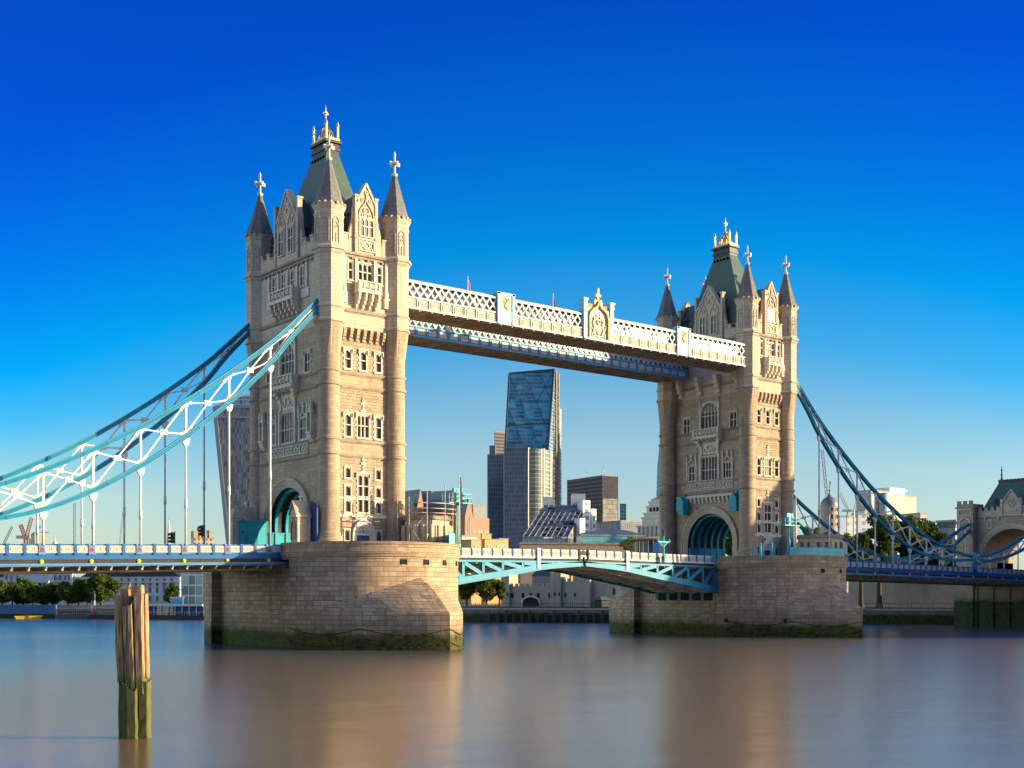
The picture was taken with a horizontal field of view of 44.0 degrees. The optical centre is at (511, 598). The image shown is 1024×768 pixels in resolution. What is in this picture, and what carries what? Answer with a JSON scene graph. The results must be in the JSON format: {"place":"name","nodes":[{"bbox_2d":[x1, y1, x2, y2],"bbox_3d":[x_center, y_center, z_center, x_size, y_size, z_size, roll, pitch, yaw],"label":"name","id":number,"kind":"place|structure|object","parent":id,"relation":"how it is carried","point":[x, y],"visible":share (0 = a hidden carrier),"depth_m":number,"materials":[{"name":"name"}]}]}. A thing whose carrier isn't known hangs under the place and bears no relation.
{"place":"outdoors","nodes":[
{"label":"outdoors","id":0,"kind":"place"},
{"bbox_2d":[0,572,180,603],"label":"long pale building","id":1,"kind":"structure","parent":0,"point":[156,585],"depth_m":493.70,"materials":[{"name":"stone"}]},
{"bbox_2d":[191,528,213,543],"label":"brutalist tower","id":2,"kind":"structure","parent":0,"point":[196,538],"depth_m":1004.88,"materials":[{"name":"beige concrete"}]},
{"bbox_2d":[213,394,249,543],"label":"glass skyscraper","id":3,"kind":"structure","parent":0,"point":[239,453],"depth_m":900.00,"materials":[{"name":"glass"}]},
{"bbox_2d":[0,604,608,607],"bbox_3d":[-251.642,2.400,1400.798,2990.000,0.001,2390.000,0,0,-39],"label":"ground","id":4,"kind":"structure","parent":0,"point":[482,605],"depth_m":419.47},
{"bbox_2d":[0,580,16,604],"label":"tree","id":5,"kind":"object","parent":4,"relation":"on","point":[7,593],"visible":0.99,"depth_m":416.10,"materials":[{"name":"green plant"}]},
{"bbox_2d":[8,581,22,604],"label":"tree","id":6,"kind":"object","parent":4,"relation":"on","point":[16,588],"visible":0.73,"depth_m":420.64,"materials":[{"name":"green plant"}]},
{"bbox_2d":[16,524,30,548],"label":"tower crane","id":7,"kind":"object","parent":4,"relation":"on","point":[24,537],"visible":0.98,"depth_m":799.02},
{"bbox_2d":[17,582,43,604],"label":"tree","id":8,"kind":"object","parent":4,"relation":"on","point":[30,593],"visible":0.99,"depth_m":415.90,"materials":[{"name":"green plant"}]},
{"bbox_2d":[29,532,48,543],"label":"screened block","id":9,"kind":"structure","parent":4,"relation":"on","point":[32,540],"depth_m":802.61,"materials":[{"name":"concrete"}]},
{"bbox_2d":[39,582,57,604],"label":"tree","id":10,"kind":"object","parent":4,"relation":"on","point":[48,592],"visible":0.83,"depth_m":420.60,"materials":[{"name":"green plant"}]},
{"bbox_2d":[55,581,81,605],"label":"tree","id":11,"kind":"object","parent":4,"relation":"on","point":[67,592],"visible":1,"depth_m":416.58,"materials":[{"name":"green plant"}]},
{"bbox_2d":[72,579,88,604],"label":"tree","id":12,"kind":"object","parent":4,"relation":"on","point":[81,583],"visible":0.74,"depth_m":420.41,"materials":[{"name":"green plant"}]},
{"bbox_2d":[82,573,120,605],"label":"tree","id":13,"kind":"object","parent":4,"relation":"on","point":[102,587],"visible":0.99,"depth_m":416.11,"materials":[{"name":"green plant"}]},
{"bbox_2d":[163,582,179,602],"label":"tree","id":14,"kind":"object","parent":4,"relation":"on","point":[172,590],"visible":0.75,"depth_m":426.83,"materials":[{"name":"green plant"}]},
{"bbox_2d":[179,572,202,603],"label":"glass flats","id":15,"kind":"structure","parent":4,"relation":"on","point":[191,589],"depth_m":442.05,"materials":[{"name":"glass"}]},
{"bbox_2d":[405,489,488,539],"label":"gabled offices","id":16,"kind":"structure","parent":4,"relation":"on","point":[470,524],"depth_m":707.69,"materials":[{"name":"pink brick"}]},
{"bbox_2d":[458,582,476,607],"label":"tree","id":17,"kind":"object","parent":4,"relation":"on","point":[466,592],"visible":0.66,"depth_m":350.50,"materials":[{"name":"green plant"}]},
{"bbox_2d":[458,539,480,603],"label":"brick block","id":18,"kind":"structure","parent":4,"relation":"on","point":[473,543],"depth_m":501.94,"materials":[{"name":"brick"}]},
{"bbox_2d":[473,578,498,607],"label":"tree","id":19,"kind":"object","parent":4,"relation":"on","point":[485,590],"visible":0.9,"depth_m":349.89,"materials":[{"name":"green plant"}]},
{"bbox_2d":[480,539,503,603],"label":"brick block","id":20,"kind":"structure","parent":4,"relation":"on","point":[492,543],"depth_m":507.76,"materials":[{"name":"brick"}]},
{"bbox_2d":[494,579,507,607],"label":"tree","id":21,"kind":"object","parent":4,"relation":"on","point":[501,590],"visible":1,"depth_m":351.09,"materials":[{"name":"green plant"}]},
{"bbox_2d":[504,369,560,537],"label":"glass skyscraper","id":22,"kind":"structure","parent":4,"relation":"on","point":[533,415],"depth_m":1283.61,"materials":[{"name":"glass"}]},
{"bbox_2d":[531,570,553,585],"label":"old house","id":23,"kind":"structure","parent":4,"relation":"on","point":[539,576],"depth_m":384.94,"materials":[{"name":"stone"}]},
{"bbox_2d":[501,572,614,607],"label":"castle wall","id":24,"kind":"structure","parent":4,"relation":"on","point":[561,588],"depth_m":365.95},
{"bbox_2d":[522,494,595,542],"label":"glass atrium","id":25,"kind":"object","parent":4,"relation":"on","point":[575,517],"visible":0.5,"depth_m":612.80,"materials":[{"name":"glass"}]},
{"bbox_2d":[592,596,611,606],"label":"quay hut","id":26,"kind":"object","parent":4,"relation":"on","point":[602,599],"visible":0.67,"depth_m":344.06,"materials":[{"name":"stone"}]},
{"bbox_2d":[629,536,659,559],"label":"round kiosk","id":27,"kind":"object","parent":4,"relation":"on","point":[649,544],"visible":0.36,"depth_m":380.69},
{"bbox_2d":[820,480,837,533],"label":"domed turret","id":28,"kind":"object","parent":4,"relation":"on","point":[829,505],"visible":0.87,"depth_m":467.21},
{"bbox_2d":[849,532,873,608],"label":"tree","id":29,"kind":"object","parent":4,"relation":"on","point":[863,540],"visible":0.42,"depth_m":311.45,"materials":[{"name":"green plant"}]},
{"bbox_2d":[851,513,891,544],"bbox_3d":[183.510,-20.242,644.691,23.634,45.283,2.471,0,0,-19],"label":"office block","id":30,"kind":"structure","parent":4,"relation":"on","point":[863,525],"depth_m":641.57,"materials":[{"name":"concrete"}]},
{"bbox_2d":[849,511,902,608],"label":"tree","id":31,"kind":"object","parent":4,"relation":"on","point":[883,542],"visible":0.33,"depth_m":315.61,"materials":[{"name":"green plant"}]},
{"bbox_2d":[848,581,956,608],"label":"embankment wall","id":32,"kind":"structure","parent":4,"relation":"on","point":[907,594],"depth_m":323.18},
{"bbox_2d":[894,515,925,568],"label":"tree","id":33,"kind":"object","parent":4,"relation":"on","point":[902,551],"visible":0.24,"depth_m":321.82,"materials":[{"name":"green plant"}]},
{"bbox_2d":[899,517,940,569],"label":"tree","id":34,"kind":"object","parent":4,"relation":"on","point":[930,528],"visible":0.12,"depth_m":328.04,"materials":[{"name":"green plant"}]},
{"bbox_2d":[929,531,956,570],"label":"tree","id":35,"kind":"object","parent":4,"relation":"on","point":[940,536],"visible":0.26,"depth_m":320.37,"materials":[{"name":"green plant"}]},
{"bbox_2d":[954,466,1023,625],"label":"abutment tower","id":36,"kind":"structure","parent":4,"relation":"on","point":[996,521],"depth_m":292.71,"materials":[{"name":"stone"}]},
{"bbox_2d":[471,504,485,517],"bbox_3d":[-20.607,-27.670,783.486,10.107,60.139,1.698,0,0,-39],"label":"office block","id":37,"kind":"structure","parent":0,"point":[478,511],"depth_m":782.65,"materials":[{"name":"concrete"}]},
{"bbox_2d":[487,454,503,517],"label":"office tower","id":38,"kind":"structure","parent":0,"point":[495,466],"depth_m":1084.27,"materials":[{"name":"glass"}]},
{"bbox_2d":[488,480,503,538],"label":"office tower","id":39,"kind":"structure","parent":0,"point":[496,506],"depth_m":1059.32,"materials":[{"name":"glass"}]},
{"bbox_2d":[494,431,504,453],"bbox_3d":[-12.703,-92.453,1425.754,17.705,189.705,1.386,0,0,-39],"label":"office tower","id":40,"kind":"structure","parent":0,"point":[499,439],"depth_m":1424.10,"materials":[{"name":"metal"}]},
{"bbox_2d":[0,607,1023,767],"bbox_3d":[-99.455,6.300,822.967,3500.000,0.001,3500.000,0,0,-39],"label":"river","id":41,"kind":"structure","parent":0,"point":[540,695],"depth_m":78.07,"materials":[{"name":"liquid"}]},
{"bbox_2d":[0,605,56,618],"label":"embankment wall","id":42,"kind":"structure","parent":41,"relation":"in","point":[12,611],"depth_m":397.04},
{"bbox_2d":[55,608,114,618],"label":"timber jetty","id":43,"kind":"object","parent":41,"relation":"in","point":[61,613],"visible":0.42,"depth_m":389.82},
{"bbox_2d":[114,583,151,738],"bbox_3d":[-17.131,3.527,57.216,1.660,8.546,1.134,0,0,0],"label":"mooring pile","id":44,"kind":"object","parent":41,"relation":"in","point":[131,605],"visible":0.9,"depth_m":56.88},
{"bbox_2d":[87,603,203,619],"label":"floating pier","id":45,"kind":"structure","parent":41,"relation":"on","point":[179,611],"depth_m":375.64,"materials":[{"name":"metal"}]},
{"bbox_2d":[203,541,463,650],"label":"stone pier","id":46,"kind":"structure","parent":41,"relation":"in","point":[367,595],"depth_m":156.10,"materials":[{"name":"stone"}]},
{"bbox_2d":[0,543,287,574],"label":"road span","id":47,"kind":"object","parent":46,"relation":"on","point":[81,558],"visible":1,"depth_m":149.55,"materials":[{"name":"blue painted steel"},{"name":"white painted steel"},{"name":"asphalt"}]},
{"bbox_2d":[238,501,255,520],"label":"gate pedestal","id":48,"kind":"object","parent":46,"relation":"on","point":[248,512],"visible":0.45,"depth_m":175.71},
{"bbox_2d":[230,508,268,543],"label":"gate screen","id":49,"kind":"object","parent":46,"relation":"on","point":[248,532],"visible":0.79,"depth_m":173.57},
{"bbox_2d":[288,493,311,541],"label":"gate pedestal","id":50,"kind":"object","parent":46,"relation":"on","point":[299,514],"visible":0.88,"depth_m":163.70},
{"bbox_2d":[311,501,317,540],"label":"gate screen","id":51,"kind":"object","parent":46,"relation":"on","point":[314,523],"visible":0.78,"depth_m":163.60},
{"bbox_2d":[243,105,411,544],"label":"bridge tower","id":52,"kind":"structure","parent":46,"relation":"on","point":[338,393],"depth_m":169.00,"materials":[{"name":"stone"}]},
{"bbox_2d":[0,322,249,543],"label":"suspension chain","id":53,"kind":"object","parent":52,"relation":"hanging from","point":[224,356],"visible":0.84,"depth_m":166.90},
{"bbox_2d":[0,298,317,544],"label":"suspension chain","id":54,"kind":"object","parent":52,"relation":"hanging from","point":[298,322],"visible":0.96,"depth_m":151.03,"materials":[{"name":"metal"}]},
{"bbox_2d":[280,340,293,377],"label":"window","id":55,"kind":"structure","parent":52,"relation":"in","point":[288,354],"depth_m":171.61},
{"bbox_2d":[281,409,293,444],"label":"window","id":56,"kind":"structure","parent":52,"relation":"in","point":[288,415],"depth_m":171.82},
{"bbox_2d":[299,416,305,440],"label":"window","id":57,"kind":"structure","parent":52,"relation":"in","point":[303,418],"depth_m":168.45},
{"bbox_2d":[302,348,311,373],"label":"window","id":58,"kind":"structure","parent":52,"relation":"in","point":[305,352],"depth_m":167.55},
{"bbox_2d":[342,411,353,437],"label":"window","id":59,"kind":"structure","parent":52,"relation":"in","point":[347,415],"depth_m":166.53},
{"bbox_2d":[344,484,352,497],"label":"window","id":60,"kind":"structure","parent":52,"relation":"in","point":[346,486],"depth_m":166.49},
{"bbox_2d":[344,499,352,513],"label":"window","id":61,"kind":"structure","parent":52,"relation":"in","point":[346,501],"depth_m":166.53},
{"bbox_2d":[343,347,353,370],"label":"window","id":62,"kind":"structure","parent":52,"relation":"in","point":[347,351],"depth_m":166.53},
{"bbox_2d":[347,259,353,281],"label":"window","id":63,"kind":"structure","parent":52,"relation":"in","point":[349,262],"depth_m":166.13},
{"bbox_2d":[356,472,370,513],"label":"window","id":64,"kind":"structure","parent":52,"relation":"in","point":[361,478],"depth_m":167.96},
{"bbox_2d":[355,412,371,439],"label":"window","id":65,"kind":"structure","parent":52,"relation":"in","point":[361,418],"depth_m":167.76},
{"bbox_2d":[358,349,368,372],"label":"window","id":66,"kind":"structure","parent":52,"relation":"in","point":[362,353],"depth_m":167.96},
{"bbox_2d":[351,515,375,540],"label":"doorway","id":67,"kind":"structure","parent":52,"relation":"in","point":[363,521],"depth_m":167.63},
{"bbox_2d":[358,261,373,284],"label":"window","id":68,"kind":"structure","parent":52,"relation":"in","point":[364,273],"depth_m":167.59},
{"bbox_2d":[373,414,383,440],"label":"window","id":69,"kind":"structure","parent":52,"relation":"in","point":[376,421],"depth_m":169.44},
{"bbox_2d":[373,351,383,374],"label":"window","id":70,"kind":"structure","parent":52,"relation":"in","point":[377,355],"depth_m":169.44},
{"bbox_2d":[401,515,452,542],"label":"control cabin","id":71,"kind":"object","parent":46,"relation":"on","point":[440,528],"visible":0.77,"depth_m":166.84,"materials":[{"name":"beige glass"}]},
{"bbox_2d":[397,486,456,543],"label":"scaffold","id":72,"kind":"object","parent":46,"relation":"on","point":[427,512],"visible":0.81,"depth_m":165.94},
{"bbox_2d":[442,488,471,548],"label":"signal mast","id":73,"kind":"object","parent":46,"relation":"on","point":[455,493],"visible":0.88,"depth_m":169.07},
{"bbox_2d":[459,472,463,548],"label":"flagpole","id":74,"kind":"object","parent":46,"relation":"on","point":[460,495],"visible":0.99,"depth_m":168.06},
{"bbox_2d":[458,548,582,584],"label":"bascule leaf","id":75,"kind":"object","parent":46,"relation":"on","point":[481,564],"visible":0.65,"depth_m":186.60,"materials":[{"name":"light blue painted steel"},{"name":"white painted steel"},{"name":"asphalt"}]},
{"bbox_2d":[57,606,953,623],"bbox_3d":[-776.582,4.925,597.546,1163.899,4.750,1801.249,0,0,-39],"label":"quay wall","id":76,"kind":"structure","parent":41,"relation":"in","point":[908,616],"depth_m":329.37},
{"bbox_2d":[158,602,953,608],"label":"quay fence","id":77,"kind":"object","parent":76,"relation":"on","point":[911,607],"visible":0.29,"depth_m":330.07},
{"bbox_2d":[488,610,603,622],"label":"dolphin piles","id":78,"kind":"object","parent":41,"relation":"in","point":[489,617],"visible":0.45,"depth_m":331.01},
{"bbox_2d":[609,555,863,636],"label":"stone pier","id":79,"kind":"structure","parent":41,"relation":"in","point":[786,596],"depth_m":208.15,"materials":[{"name":"stone"}]},
{"bbox_2d":[524,549,718,593],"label":"bascule leaf","id":80,"kind":"object","parent":79,"relation":"on","point":[642,572],"visible":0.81,"depth_m":208.72,"materials":[{"name":"light blue painted steel"},{"name":"white painted steel"},{"name":"asphalt"}]},
{"bbox_2d":[657,528,669,562],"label":"street lamp","id":81,"kind":"object","parent":80,"relation":"on","point":[663,557],"visible":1,"depth_m":205.10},
{"bbox_2d":[655,217,798,561],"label":"bridge tower","id":82,"kind":"structure","parent":79,"relation":"on","point":[726,444],"depth_m":221.69,"materials":[{"name":"stone"}]},
{"bbox_2d":[407,320,686,382],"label":"walkway","id":83,"kind":"structure","parent":82,"relation":"attached to","point":[452,339],"depth_m":207.04,"materials":[{"name":"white metal"}]},
{"bbox_2d":[408,279,745,372],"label":"walkway","id":84,"kind":"structure","parent":82,"relation":"attached to","point":[597,326],"depth_m":191.25,"materials":[{"name":"white metal"}]},
{"bbox_2d":[682,416,690,434],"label":"window","id":85,"kind":"structure","parent":82,"relation":"in","point":[687,420],"depth_m":228.79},
{"bbox_2d":[688,464,697,481],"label":"window","id":86,"kind":"structure","parent":82,"relation":"in","point":[692,467],"depth_m":227.85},
{"bbox_2d":[701,455,716,480],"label":"window","id":87,"kind":"structure","parent":82,"relation":"in","point":[709,470],"depth_m":224.70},
{"bbox_2d":[701,401,716,430],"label":"window","id":88,"kind":"structure","parent":82,"relation":"in","point":[709,409],"depth_m":224.64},
{"bbox_2d":[723,460,731,478],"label":"window","id":89,"kind":"structure","parent":82,"relation":"in","point":[727,464],"depth_m":221.16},
{"bbox_2d":[728,409,737,428],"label":"window","id":90,"kind":"structure","parent":82,"relation":"in","point":[734,413],"depth_m":220.19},
{"bbox_2d":[763,502,772,533],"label":"window","id":91,"kind":"structure","parent":82,"relation":"in","point":[766,505],"depth_m":219.60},
{"bbox_2d":[763,456,772,476],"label":"window","id":92,"kind":"structure","parent":82,"relation":"in","point":[766,459],"depth_m":219.39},
{"bbox_2d":[761,535,775,554],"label":"doorway","id":93,"kind":"structure","parent":82,"relation":"in","point":[768,540],"depth_m":219.33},
{"bbox_2d":[766,341,774,356],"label":"window","id":94,"kind":"structure","parent":82,"relation":"in","point":[769,345],"depth_m":219.33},
{"bbox_2d":[794,495,970,568],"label":"suspension chain","id":95,"kind":"object","parent":82,"relation":"hanging from","point":[814,517],"visible":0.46,"depth_m":270.99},
{"bbox_2d":[796,379,1023,573],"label":"suspension chain","id":96,"kind":"object","parent":82,"relation":"hanging from","point":[977,558],"visible":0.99,"depth_m":239.40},
{"bbox_2d":[777,513,799,554],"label":"signal mast","id":97,"kind":"object","parent":79,"relation":"on","point":[789,519],"visible":1,"depth_m":207.28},
{"bbox_2d":[790,547,843,555],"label":"terrace screen","id":98,"kind":"object","parent":79,"relation":"on","point":[828,551],"visible":0.97,"depth_m":207.78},
{"bbox_2d":[796,534,845,555],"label":"control cabin","id":99,"kind":"object","parent":79,"relation":"on","point":[814,540],"visible":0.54,"depth_m":215.17,"materials":[{"name":"beige stone"}]},
{"bbox_2d":[846,561,1023,585],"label":"road span","id":100,"kind":"object","parent":79,"relation":"on","point":[906,573],"visible":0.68,"depth_m":253.81,"materials":[{"name":"blue painted steel"},{"name":"white painted steel"},{"name":"asphalt"}]},
{"bbox_2d":[0,0,1023,576],"label":"sky","id":101,"kind":"structure","parent":0,"point":[568,150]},
{"bbox_2d":[504,447,551,582],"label":"office tower","id":102,"kind":"structure","parent":0,"point":[527,479],"depth_m":1031.70,"materials":[{"name":"metal"}]},
{"bbox_2d":[519,542,626,585],"bbox_3d":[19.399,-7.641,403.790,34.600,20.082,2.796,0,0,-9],"label":"terrace building","id":103,"kind":"structure","parent":0,"point":[524,578],"depth_m":402.25,"materials":[{"name":"stone"}]},
{"bbox_2d":[567,470,618,537],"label":"office block","id":104,"kind":"structure","parent":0,"point":[600,492],"depth_m":1157.01,"materials":[{"name":"metal"}]},
{"bbox_2d":[573,529,643,558],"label":"glass hall","id":105,"kind":"structure","parent":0,"point":[612,536],"depth_m":472.54,"materials":[{"name":"glass"}]},
{"bbox_2d":[596,521,641,534],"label":"office block","id":106,"kind":"structure","parent":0,"point":[627,525],"depth_m":725.32,"materials":[{"name":"concrete"}]},
{"bbox_2d":[618,536,634,551],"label":"tree","id":107,"kind":"object","parent":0,"point":[628,542],"visible":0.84,"depth_m":394.56,"materials":[{"name":"green plant"}]},
{"bbox_2d":[636,497,659,536],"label":"stone tower","id":108,"kind":"structure","parent":0,"point":[649,526],"depth_m":616.07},
{"bbox_2d":[656,447,659,497],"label":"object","id":109,"kind":"structure","parent":0,"point":[658,479],"depth_m":1295.67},
{"bbox_2d":[725,528,731,555],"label":"tree","id":110,"kind":"object","parent":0,"point":[728,546],"visible":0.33,"depth_m":297.90,"materials":[{"name":"green plant"}]},
{"bbox_2d":[839,516,845,541],"bbox_3d":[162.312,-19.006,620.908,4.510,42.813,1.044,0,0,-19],"label":"office block","id":111,"kind":"structure","parent":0,"point":[842,524],"depth_m":620.46,"materials":[{"name":"concrete"}]},
{"bbox_2d":[846,515,853,592],"bbox_3d":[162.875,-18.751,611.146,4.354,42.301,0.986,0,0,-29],"label":"office block","id":112,"kind":"structure","parent":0,"point":[849,523],"depth_m":610.59,"materials":[{"name":"concrete"}]},
{"bbox_2d":[858,490,890,513],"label":"office block","id":113,"kind":"structure","parent":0,"point":[886,495],"depth_m":803.35,"materials":[{"name":"concrete"}]},
{"bbox_2d":[876,487,916,554],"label":"office block","id":114,"kind":"structure","parent":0,"point":[901,503],"depth_m":828.10,"materials":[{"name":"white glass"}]},
{"bbox_2d":[936,519,956,525],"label":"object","id":115,"kind":"structure","parent":0,"point":[945,522],"depth_m":347.21,"materials":[{"name":"metal"}]},
{"bbox_2d":[937,525,956,558],"bbox_3d":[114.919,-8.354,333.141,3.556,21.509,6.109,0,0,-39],"label":"office block","id":116,"kind":"structure","parent":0,"point":[950,529],"depth_m":331.35,"materials":[{"name":"stone"}]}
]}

